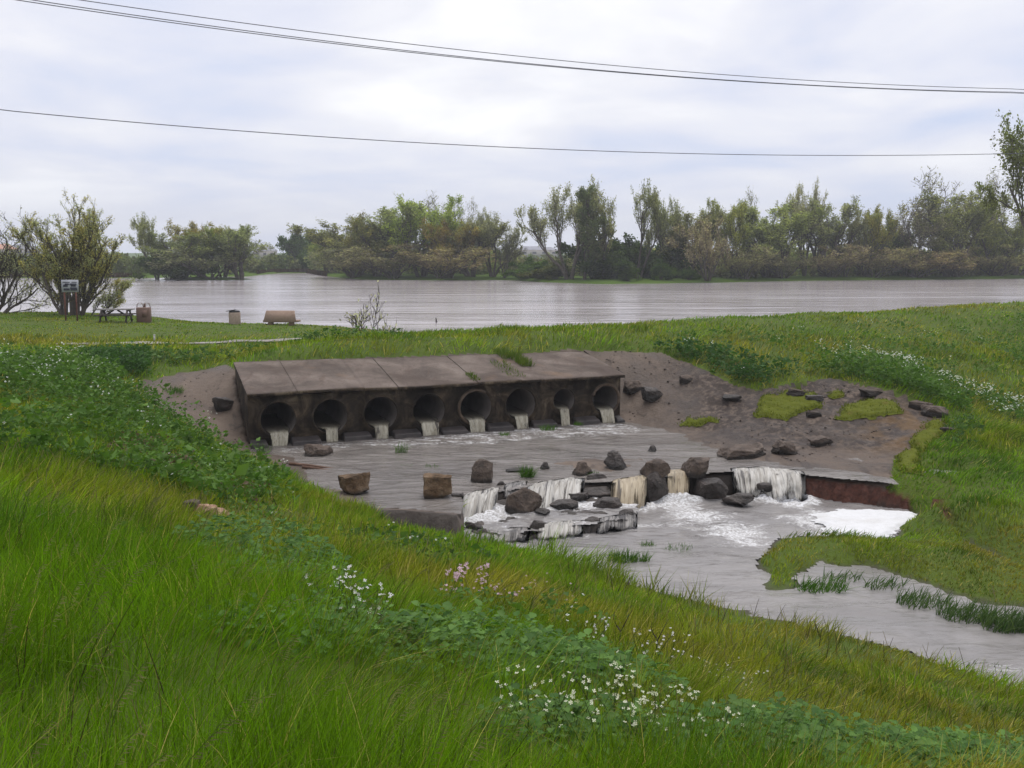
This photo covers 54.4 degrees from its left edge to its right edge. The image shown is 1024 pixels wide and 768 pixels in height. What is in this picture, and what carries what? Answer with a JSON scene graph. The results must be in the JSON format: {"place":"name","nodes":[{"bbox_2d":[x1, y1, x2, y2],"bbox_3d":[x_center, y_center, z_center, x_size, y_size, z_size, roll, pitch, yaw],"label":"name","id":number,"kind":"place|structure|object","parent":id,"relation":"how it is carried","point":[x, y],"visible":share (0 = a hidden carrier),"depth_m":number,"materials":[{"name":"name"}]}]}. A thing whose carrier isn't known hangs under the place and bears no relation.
{"place":"outdoors","nodes":[
{"label":"outdoors","id":0,"kind":"place"},
{"bbox_2d":[162,277,247,279],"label":"far shoreline bank","id":1,"kind":"structure","parent":0,"point":[210,278],"depth_m":178.16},
{"bbox_2d":[125,211,159,279],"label":"tree","id":2,"kind":"object","parent":1,"relation":"on","point":[141,228],"visible":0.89,"depth_m":178.11,"materials":[{"name":"green plant"}]},
{"bbox_2d":[129,250,218,279],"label":"shrub","id":3,"kind":"object","parent":1,"relation":"on","point":[176,272],"visible":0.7,"depth_m":175.42,"materials":[{"name":"green plant"}]},
{"bbox_2d":[133,229,221,277],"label":"tree","id":4,"kind":"object","parent":1,"relation":"on","point":[193,240],"visible":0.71,"depth_m":176.97,"materials":[{"name":"green plant"}]},
{"bbox_2d":[164,218,236,276],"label":"tree","id":5,"kind":"object","parent":1,"relation":"on","point":[177,229],"visible":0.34,"depth_m":180.14,"materials":[{"name":"green plant"}]},
{"bbox_2d":[142,245,262,278],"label":"shrub","id":6,"kind":"object","parent":1,"relation":"on","point":[187,259],"visible":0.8,"depth_m":175.21,"materials":[{"name":"green plant"}]},
{"bbox_2d":[209,225,274,278],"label":"tree","id":7,"kind":"object","parent":1,"relation":"on","point":[234,241],"visible":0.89,"depth_m":177.41,"materials":[{"name":"green plant"}]},
{"bbox_2d":[0,300,1023,767],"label":"ground","id":8,"kind":"structure","parent":0,"point":[896,499],"depth_m":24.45,"materials":[{"name":"green plant"}]},
{"bbox_2d":[0,206,51,312],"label":"tree","id":9,"kind":"object","parent":8,"relation":"on","point":[6,265],"visible":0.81,"depth_m":68.09,"materials":[{"name":"green plant"}]},
{"bbox_2d":[6,187,134,315],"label":"tree","id":10,"kind":"object","parent":8,"relation":"on","point":[84,268],"visible":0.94,"depth_m":65.20,"materials":[{"name":"green plant"}]},
{"bbox_2d":[172,511,351,581],"bbox_3d":[-2.800,1.851,11.223,1.951,0.940,2.144,0,7,0],"label":"leafy plant","id":11,"kind":"object","parent":8,"relation":"on","point":[293,541],"visible":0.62,"depth_m":11.02,"materials":[{"name":"green plant"}]},
{"bbox_2d":[198,592,364,658],"bbox_3d":[-1.584,1.714,6.915,1.178,0.554,1.184,0,7,0],"label":"leafy plant","id":12,"kind":"object","parent":8,"relation":"on","point":[304,627],"visible":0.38,"depth_m":6.69,"materials":[{"name":"green plant"}]},
{"bbox_2d":[222,550,373,604],"bbox_3d":[-1.990,1.811,9.219,1.507,0.656,1.532,0,7,0],"label":"leafy plant","id":13,"kind":"object","parent":8,"relation":"on","point":[306,568],"visible":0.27,"depth_m":9.29,"materials":[{"name":"green plant"}]},
{"bbox_2d":[278,565,426,659],"bbox_3d":[-1.263,1.733,7.786,1.196,0.764,1.138,0,7,0],"label":"flowering plant","id":14,"kind":"object","parent":8,"relation":"on","point":[354,601],"visible":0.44,"depth_m":7.74,"materials":[{"name":"green plant"}]},
{"bbox_2d":[294,604,517,694],"bbox_3d":[-0.797,1.942,7.300,1.729,0.655,1.410,0,7,0],"label":"leafy plant","id":15,"kind":"object","parent":8,"relation":"on","point":[422,620],"visible":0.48,"depth_m":7.22,"materials":[{"name":"green plant"}]},
{"bbox_2d":[0,442,855,767],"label":"grass seed heads","id":16,"kind":"object","parent":8,"relation":"on","point":[18,486],"depth_m":6.31,"materials":[{"name":"green plant"}]},
{"bbox_2d":[0,310,1023,635],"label":"weed cover","id":17,"kind":"object","parent":8,"relation":"on","point":[120,358],"visible":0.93,"depth_m":26.90,"materials":[{"name":"green plant"}]},
{"bbox_2d":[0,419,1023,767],"bbox_3d":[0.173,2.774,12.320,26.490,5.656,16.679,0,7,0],"label":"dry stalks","id":18,"kind":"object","parent":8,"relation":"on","point":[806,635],"visible":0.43,"depth_m":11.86,"materials":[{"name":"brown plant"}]},
{"bbox_2d":[393,599,631,702],"bbox_3d":[0.000,2.195,8.231,1.974,0.863,1.732,0,7,0],"label":"leafy plant","id":19,"kind":"object","parent":8,"relation":"on","point":[527,636],"visible":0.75,"depth_m":8.04,"materials":[{"name":"green plant"}]},
{"bbox_2d":[134,348,947,532],"bbox_3d":[1.426,1.446,33.060,27.913,3.742,15.611,-2,8,-15],"label":"bare earth bank","id":20,"kind":"object","parent":8,"relation":"on","point":[702,396],"visible":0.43,"depth_m":34.90,"materials":[{"name":"soil"}]},
{"bbox_2d":[338,472,368,494],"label":"concrete block","id":21,"kind":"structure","parent":20,"relation":"on","point":[356,484],"depth_m":26.96,"materials":[{"name":"brown concrete"}]},
{"bbox_2d":[233,351,624,448],"bbox_3d":[-3.516,0.295,38.629,14.054,2.868,7.491,-3,8,-22],"label":"culvert headwall","id":22,"kind":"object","parent":20,"relation":"on","point":[439,387],"visible":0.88,"depth_m":35.98,"materials":[{"name":"concrete"}]},
{"bbox_2d":[261,414,289,445],"bbox_3d":[-8.726,1.510,35.648,0.833,0.665,5.367,-3,8,-22],"label":"water outflow","id":23,"kind":"object","parent":22,"relation":"on","point":[275,427],"visible":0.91,"depth_m":33.82,"materials":[{"name":"grey liquid"}]},
{"bbox_2d":[314,411,340,441],"bbox_3d":[-7.109,1.423,36.329,0.831,0.670,5.303,-3,8,-22],"label":"water outflow","id":24,"kind":"object","parent":22,"relation":"in","point":[327,423],"visible":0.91,"depth_m":34.57,"materials":[{"name":"grey liquid"}]},
{"bbox_2d":[364,408,389,438],"bbox_3d":[-5.481,1.339,36.974,0.834,0.671,5.315,-3,8,-22],"label":"water outflow","id":25,"kind":"object","parent":22,"relation":"in","point":[376,421],"visible":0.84,"depth_m":34.96,"materials":[{"name":"grey liquid"}]},
{"bbox_2d":[423,473,451,498],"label":"concrete block","id":26,"kind":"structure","parent":20,"relation":"on","point":[437,485],"depth_m":26.57,"materials":[{"name":"brown concrete"}]},
{"bbox_2d":[645,473,667,500],"bbox_3d":[4.215,3.072,29.163,0.729,1.068,0.587,0,7,-23],"label":"rock","id":27,"kind":"object","parent":20,"relation":"on","point":[657,484],"visible":0.77,"depth_m":28.95,"materials":[{"name":"grey stone"}]},
{"bbox_2d":[667,469,688,493],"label":"waterfall","id":28,"kind":"structure","parent":20,"relation":"on","point":[678,482],"depth_m":29.31,"materials":[{"name":"beige liquid"}]},
{"bbox_2d":[694,478,728,498],"bbox_3d":[5.909,3.166,29.604,1.085,0.788,0.804,5,11,-18],"label":"broken rock","id":29,"kind":"object","parent":20,"relation":"on","point":[706,488],"visible":0.79,"depth_m":29.28,"materials":[{"name":"grey stone"}]},
{"bbox_2d":[718,441,764,459],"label":"rock","id":30,"kind":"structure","parent":20,"relation":"on","point":[752,450],"depth_m":31.74,"materials":[{"name":"grey stone"}]},
{"bbox_2d":[732,467,805,498],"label":"waterfall","id":31,"kind":"structure","parent":20,"relation":"on","point":[790,483],"depth_m":29.52,"materials":[{"name":"white liquid"}]},
{"bbox_2d":[753,388,824,420],"bbox_3d":[10.263,0.688,36.943,3.800,0.916,2.000,-6,9,-36],"label":"moss patch","id":32,"kind":"object","parent":20,"relation":"on","point":[785,407],"visible":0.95,"depth_m":36.56,"materials":[{"name":"green plant"}]},
{"bbox_2d":[833,396,903,420],"bbox_3d":[12.682,0.861,35.922,2.700,0.651,1.982,0,7,0],"label":"moss patch","id":33,"kind":"object","parent":20,"relation":"on","point":[872,409],"visible":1,"depth_m":35.48,"materials":[{"name":"green plant"}]},
{"bbox_2d":[894,448,923,474],"bbox_3d":[12.193,2.342,30.622,0.889,0.377,3.309,3,8,21],"label":"moss patch","id":34,"kind":"object","parent":20,"relation":"on","point":[903,458],"visible":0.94,"depth_m":30.64,"materials":[{"name":"green plant"}]},
{"bbox_2d":[908,417,946,456],"bbox_3d":[13.617,1.678,32.755,0.983,0.788,4.287,5,9,35],"label":"moss patch","id":35,"kind":"object","parent":20,"relation":"on","point":[931,432],"visible":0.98,"depth_m":32.99,"materials":[{"name":"green plant"}]},
{"bbox_2d":[460,497,636,540],"bbox_3d":[0.876,3.578,26.932,5.658,0.899,3.088,-3,8,-23],"label":"rock ledge","id":36,"kind":"object","parent":8,"relation":"on","point":[592,528],"visible":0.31,"depth_m":26.01,"materials":[{"name":"grey stone"}]},
{"bbox_2d":[462,487,498,517],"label":"waterfall","id":37,"kind":"structure","parent":36,"relation":"on","point":[483,500],"depth_m":26.84,"materials":[{"name":"white liquid"}]},
{"bbox_2d":[469,527,528,543],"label":"cascade","id":38,"kind":"object","parent":36,"relation":"on","point":[513,534],"visible":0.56,"depth_m":24.94,"materials":[{"name":"liquid"}]},
{"bbox_2d":[505,488,541,513],"bbox_3d":[0.311,3.250,27.068,0.924,0.831,0.586,18,-5,6],"label":"boulder","id":39,"kind":"object","parent":36,"relation":"on","point":[523,501],"visible":0.76,"depth_m":26.88,"materials":[{"name":"brown stone"}]},
{"bbox_2d":[528,478,584,507],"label":"waterfall","id":40,"kind":"structure","parent":36,"relation":"on","point":[551,491],"depth_m":28.07,"materials":[{"name":"white liquid"}]},
{"bbox_2d":[537,520,582,539],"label":"cascade","id":41,"kind":"object","parent":36,"relation":"on","point":[552,527],"visible":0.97,"depth_m":25.53,"materials":[{"name":"white liquid"}]},
{"bbox_2d":[597,512,636,533],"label":"cascade","id":42,"kind":"object","parent":36,"relation":"on","point":[628,521],"visible":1,"depth_m":26.22,"materials":[{"name":"liquid"}]},
{"bbox_2d":[611,475,646,507],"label":"waterfall","id":43,"kind":"structure","parent":36,"relation":"on","point":[629,490],"depth_m":28.26,"materials":[{"name":"beige liquid"}]},
{"bbox_2d":[473,664,632,767],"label":"flowering plant","id":44,"kind":"object","parent":8,"relation":"on","point":[544,703],"visible":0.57,"depth_m":5.60,"materials":[{"name":"green plant"}]},
{"bbox_2d":[524,628,700,707],"bbox_3d":[0.865,2.507,8.740,1.576,0.705,1.455,0,7,0],"label":"leafy plant","id":45,"kind":"object","parent":8,"relation":"on","point":[610,653],"visible":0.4,"depth_m":8.67,"materials":[{"name":"green plant"}]},
{"bbox_2d":[541,650,699,766],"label":"flowering plant","id":46,"kind":"object","parent":8,"relation":"on","point":[605,695],"visible":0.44,"depth_m":6.00,"materials":[{"name":"green plant"}]},
{"bbox_2d":[614,682,754,767],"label":"flowering plant","id":47,"kind":"object","parent":8,"relation":"on","point":[682,717],"visible":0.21,"depth_m":6.44,"materials":[{"name":"green plant"}]},
{"bbox_2d":[633,700,872,767],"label":"leafy plant","id":48,"kind":"object","parent":8,"relation":"on","point":[802,729],"visible":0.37,"depth_m":6.98,"materials":[{"name":"green plant"}]},
{"bbox_2d":[700,691,932,767],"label":"leafy plant","id":49,"kind":"object","parent":8,"relation":"on","point":[796,711],"visible":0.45,"depth_m":8.02,"materials":[{"name":"green plant"}]},
{"bbox_2d":[766,713,999,767],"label":"leafy plant","id":50,"kind":"object","parent":8,"relation":"on","point":[903,733],"visible":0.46,"depth_m":7.94,"materials":[{"name":"green plant"}]},
{"bbox_2d":[843,718,1023,767],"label":"leafy plant","id":51,"kind":"object","parent":8,"relation":"on","point":[964,743],"visible":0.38,"depth_m":8.84,"materials":[{"name":"green plant"}]},
{"bbox_2d":[907,725,1023,766],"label":"leafy plant","id":52,"kind":"object","parent":8,"relation":"on","point":[973,733],"visible":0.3,"depth_m":10.13,"materials":[{"name":"green plant"}]},
{"bbox_2d":[974,109,1023,233],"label":"tree","id":53,"kind":"object","parent":8,"relation":"on","point":[1012,159],"visible":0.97,"depth_m":90.56,"materials":[{"name":"green plant"}]},
{"bbox_2d":[0,273,1023,331],"bbox_3d":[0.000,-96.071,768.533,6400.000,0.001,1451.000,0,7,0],"label":"lake water","id":54,"kind":"structure","parent":0,"point":[407,305],"depth_m":104.66,"materials":[{"name":"grey liquid"}]},
{"bbox_2d":[0,109,1023,155],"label":"overhead cable","id":55,"kind":"object","parent":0,"point":[478,145],"visible":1,"depth_m":37.41,"materials":[{"name":"grey metal"}]},
{"bbox_2d":[0,0,1023,252],"label":"sky","id":56,"kind":"structure","parent":0,"point":[54,60],"materials":[{"name":"white"}]},
{"bbox_2d":[4,253,1023,283],"bbox_3d":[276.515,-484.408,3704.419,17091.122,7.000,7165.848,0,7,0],"label":"shore","id":57,"kind":"structure","parent":0,"point":[459,276],"depth_m":178.81,"materials":[{"name":"green plant"}]},
{"bbox_2d":[275,225,314,268],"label":"tree","id":58,"kind":"object","parent":57,"relation":"on","point":[293,245],"visible":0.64,"depth_m":256.28,"materials":[{"name":"green plant"}]},
{"bbox_2d":[284,219,392,275],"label":"tree","id":59,"kind":"object","parent":57,"relation":"on","point":[327,238],"visible":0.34,"depth_m":190.39,"materials":[{"name":"green plant"}]},
{"bbox_2d":[314,247,401,277],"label":"shrub","id":60,"kind":"object","parent":57,"relation":"on","point":[339,258],"visible":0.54,"depth_m":185.05,"materials":[{"name":"green plant"}]},
{"bbox_2d":[340,209,394,276],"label":"tree","id":61,"kind":"object","parent":57,"relation":"on","point":[359,229],"visible":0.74,"depth_m":184.72,"materials":[{"name":"green plant"}]},
{"bbox_2d":[327,242,434,278],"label":"shrub","id":62,"kind":"object","parent":57,"relation":"on","point":[370,258],"visible":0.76,"depth_m":178.80,"materials":[{"name":"green plant"}]},
{"bbox_2d":[352,201,436,275],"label":"tree","id":63,"kind":"object","parent":57,"relation":"on","point":[387,215],"visible":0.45,"depth_m":185.05,"materials":[{"name":"green plant"}]},
{"bbox_2d":[377,192,464,276],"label":"tree","id":64,"kind":"object","parent":57,"relation":"on","point":[436,216],"visible":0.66,"depth_m":181.42,"materials":[{"name":"green plant"}]},
{"bbox_2d":[382,243,508,278],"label":"shrub","id":65,"kind":"object","parent":57,"relation":"on","point":[452,263],"visible":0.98,"depth_m":175.75,"materials":[{"name":"green plant"}]},
{"bbox_2d":[419,215,484,277],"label":"tree","id":66,"kind":"object","parent":57,"relation":"on","point":[441,236],"visible":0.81,"depth_m":180.01,"materials":[{"name":"green plant"}]},
{"bbox_2d":[432,218,511,276],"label":"tree","id":67,"kind":"object","parent":57,"relation":"on","point":[501,230],"visible":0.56,"depth_m":180.52,"materials":[{"name":"green plant"}]},
{"bbox_2d":[466,206,527,276],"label":"tree","id":68,"kind":"object","parent":57,"relation":"on","point":[491,224],"visible":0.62,"depth_m":180.77,"materials":[{"name":"green plant"}]},
{"bbox_2d":[490,232,526,277],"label":"tree","id":69,"kind":"object","parent":57,"relation":"on","point":[515,252],"visible":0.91,"depth_m":180.03,"materials":[{"name":"green plant"}]},
{"bbox_2d":[0,241,1023,278],"bbox_3d":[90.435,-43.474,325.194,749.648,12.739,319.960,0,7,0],"label":"woodland","id":70,"kind":"object","parent":57,"relation":"on","point":[125,261],"visible":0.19,"depth_m":198.09,"materials":[{"name":"green plant"}]},
{"bbox_2d":[513,174,607,279],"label":"tree","id":71,"kind":"object","parent":57,"relation":"on","point":[538,225],"visible":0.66,"depth_m":164.52,"materials":[{"name":"green plant"}]},
{"bbox_2d":[542,236,636,278],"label":"bush","id":72,"kind":"object","parent":57,"relation":"on","point":[616,261],"visible":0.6,"depth_m":163.68,"materials":[{"name":"green plant"}]},
{"bbox_2d":[573,184,616,279],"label":"tree","id":73,"kind":"object","parent":57,"relation":"on","point":[588,238],"visible":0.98,"depth_m":160.15,"materials":[{"name":"green plant"}]},
{"bbox_2d":[575,195,616,278],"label":"tree","id":74,"kind":"object","parent":57,"relation":"on","point":[609,228],"visible":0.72,"depth_m":162.12,"materials":[{"name":"green plant"}]},
{"bbox_2d":[611,232,690,277],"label":"bush","id":75,"kind":"object","parent":57,"relation":"on","point":[634,246],"visible":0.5,"depth_m":168.72,"materials":[{"name":"green plant"}]},
{"bbox_2d":[630,178,676,277],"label":"tree","id":76,"kind":"object","parent":57,"relation":"on","point":[654,202],"visible":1,"depth_m":165.39,"materials":[{"name":"green plant"}]},
{"bbox_2d":[650,190,694,260],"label":"tree","id":77,"kind":"object","parent":57,"relation":"on","point":[676,215],"visible":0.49,"depth_m":169.12,"materials":[{"name":"green plant"}]},
{"bbox_2d":[656,205,729,269],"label":"tree","id":78,"kind":"object","parent":57,"relation":"on","point":[691,220],"visible":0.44,"depth_m":168.88,"materials":[{"name":"green plant"}]},
{"bbox_2d":[661,215,734,280],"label":"shrub","id":79,"kind":"object","parent":57,"relation":"on","point":[705,246],"visible":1,"depth_m":161.19,"materials":[{"name":"green plant"}]},
{"bbox_2d":[705,197,752,277],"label":"tree","id":80,"kind":"object","parent":57,"relation":"on","point":[731,232],"visible":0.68,"depth_m":170.50,"materials":[{"name":"green plant"}]},
{"bbox_2d":[720,244,794,278],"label":"shrub","id":81,"kind":"object","parent":57,"relation":"on","point":[738,262],"visible":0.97,"depth_m":167.67,"materials":[{"name":"green plant"}]},
{"bbox_2d":[742,248,816,277],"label":"shrub","id":82,"kind":"object","parent":57,"relation":"on","point":[788,266],"visible":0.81,"depth_m":174.03,"materials":[{"name":"green plant"}]},
{"bbox_2d":[733,200,831,277],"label":"tree","id":83,"kind":"object","parent":57,"relation":"on","point":[774,236],"visible":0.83,"depth_m":174.09,"materials":[{"name":"green plant"}]},
{"bbox_2d":[783,175,828,275],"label":"tree","id":84,"kind":"object","parent":57,"relation":"on","point":[802,207],"visible":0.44,"depth_m":181.33,"materials":[{"name":"green plant"}]},
{"bbox_2d":[775,195,870,275],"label":"tree","id":85,"kind":"object","parent":57,"relation":"on","point":[824,237],"visible":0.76,"depth_m":180.81,"materials":[{"name":"green plant"}]},
{"bbox_2d":[805,243,884,276],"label":"shrub","id":86,"kind":"object","parent":57,"relation":"on","point":[826,263],"visible":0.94,"depth_m":175.53,"materials":[{"name":"green plant"}]},
{"bbox_2d":[829,243,927,277],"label":"shrub","id":87,"kind":"object","parent":57,"relation":"on","point":[895,259],"visible":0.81,"depth_m":178.96,"materials":[{"name":"green plant"}]},
{"bbox_2d":[851,202,907,276],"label":"tree","id":88,"kind":"object","parent":57,"relation":"on","point":[876,231],"visible":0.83,"depth_m":181.01,"materials":[{"name":"green plant"}]},
{"bbox_2d":[880,194,952,276],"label":"tree","id":89,"kind":"object","parent":57,"relation":"on","point":[921,241],"visible":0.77,"depth_m":182.12,"materials":[{"name":"green plant"}]},
{"bbox_2d":[872,247,978,277],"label":"shrub","id":90,"kind":"object","parent":57,"relation":"on","point":[942,263],"visible":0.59,"depth_m":180.63,"materials":[{"name":"green plant"}]},
{"bbox_2d":[905,165,997,275],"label":"tree","id":91,"kind":"object","parent":57,"relation":"on","point":[924,212],"visible":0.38,"depth_m":187.13,"materials":[{"name":"green plant"}]},
{"bbox_2d":[909,246,994,276],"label":"shrub","id":92,"kind":"object","parent":57,"relation":"on","point":[958,252],"visible":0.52,"depth_m":185.13,"materials":[{"name":"green plant"}]},
{"bbox_2d":[909,183,1017,276],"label":"tree","id":93,"kind":"object","parent":57,"relation":"on","point":[959,232],"visible":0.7,"depth_m":184.01,"materials":[{"name":"green plant"}]},
{"bbox_2d":[952,244,1023,275],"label":"shrub","id":94,"kind":"object","parent":57,"relation":"on","point":[1000,260],"visible":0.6,"depth_m":188.31,"materials":[{"name":"green plant"}]},
{"bbox_2d":[969,218,1023,275],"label":"tree","id":95,"kind":"object","parent":57,"relation":"on","point":[988,244],"visible":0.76,"depth_m":190.00,"materials":[{"name":"green plant"}]},
{"bbox_2d":[17,0,1023,93],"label":"overhead cable","id":96,"kind":"object","parent":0,"point":[452,56],"visible":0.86,"depth_m":32.35,"materials":[{"name":"grey metal"}]},
{"bbox_2d":[33,0,1023,92],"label":"overhead cable","id":97,"kind":"object","parent":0,"point":[491,59],"visible":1,"depth_m":32.55,"materials":[{"name":"grey metal"}]},
{"bbox_2d":[463,497,638,537],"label":"white water foam","id":98,"kind":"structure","parent":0,"point":[490,519],"depth_m":26.52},
{"bbox_2d":[81,0,1023,89],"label":"overhead cable","id":99,"kind":"object","parent":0,"point":[521,56],"visible":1,"depth_m":35.00,"materials":[{"name":"grey metal"}]},
{"bbox_2d":[251,421,897,513],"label":"shallow water","id":100,"kind":"structure","parent":0,"point":[396,480],"depth_m":31.59,"materials":[{"name":"grey liquid"}]},
{"bbox_2d":[499,492,1023,688],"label":"stream water","id":101,"kind":"structure","parent":0,"point":[731,543],"depth_m":22.39,"materials":[{"name":"grey liquid"}]},
{"bbox_2d":[792,572,863,593],"bbox_3d":[6.732,4.296,21.523,1.667,0.383,1.189,-3,8,-20],"label":"reed patch","id":102,"kind":"object","parent":101,"relation":"on","point":[813,586],"visible":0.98,"depth_m":21.48,"materials":[{"name":"green plant"}]},
{"bbox_2d":[809,509,916,537],"bbox_3d":[9.432,3.661,27.024,3.641,0.087,2.664,-7,10,-43],"label":"foam raft","id":103,"kind":"object","parent":101,"relation":"on","point":[885,523],"visible":0.91,"depth_m":26.81,"materials":[{"name":"white liquid"}]},
{"bbox_2d":[896,584,960,609],"bbox_3d":[8.678,4.395,20.639,1.477,0.416,1.247,0,7,0],"label":"reed patch","id":104,"kind":"object","parent":101,"relation":"on","point":[920,596],"visible":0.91,"depth_m":20.59,"materials":[{"name":"green plant"}]},
{"bbox_2d":[932,594,1000,623],"bbox_3d":[9.280,4.480,19.940,1.717,0.430,1.291,0,7,0],"label":"reed patch","id":105,"kind":"object","parent":101,"relation":"on","point":[952,610],"visible":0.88,"depth_m":19.81,"materials":[{"name":"green plant"}]},
{"bbox_2d":[975,598,1023,633],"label":"reed patch","id":106,"kind":"object","parent":101,"relation":"on","point":[1011,623],"visible":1,"depth_m":19.21,"materials":[{"name":"green plant"}]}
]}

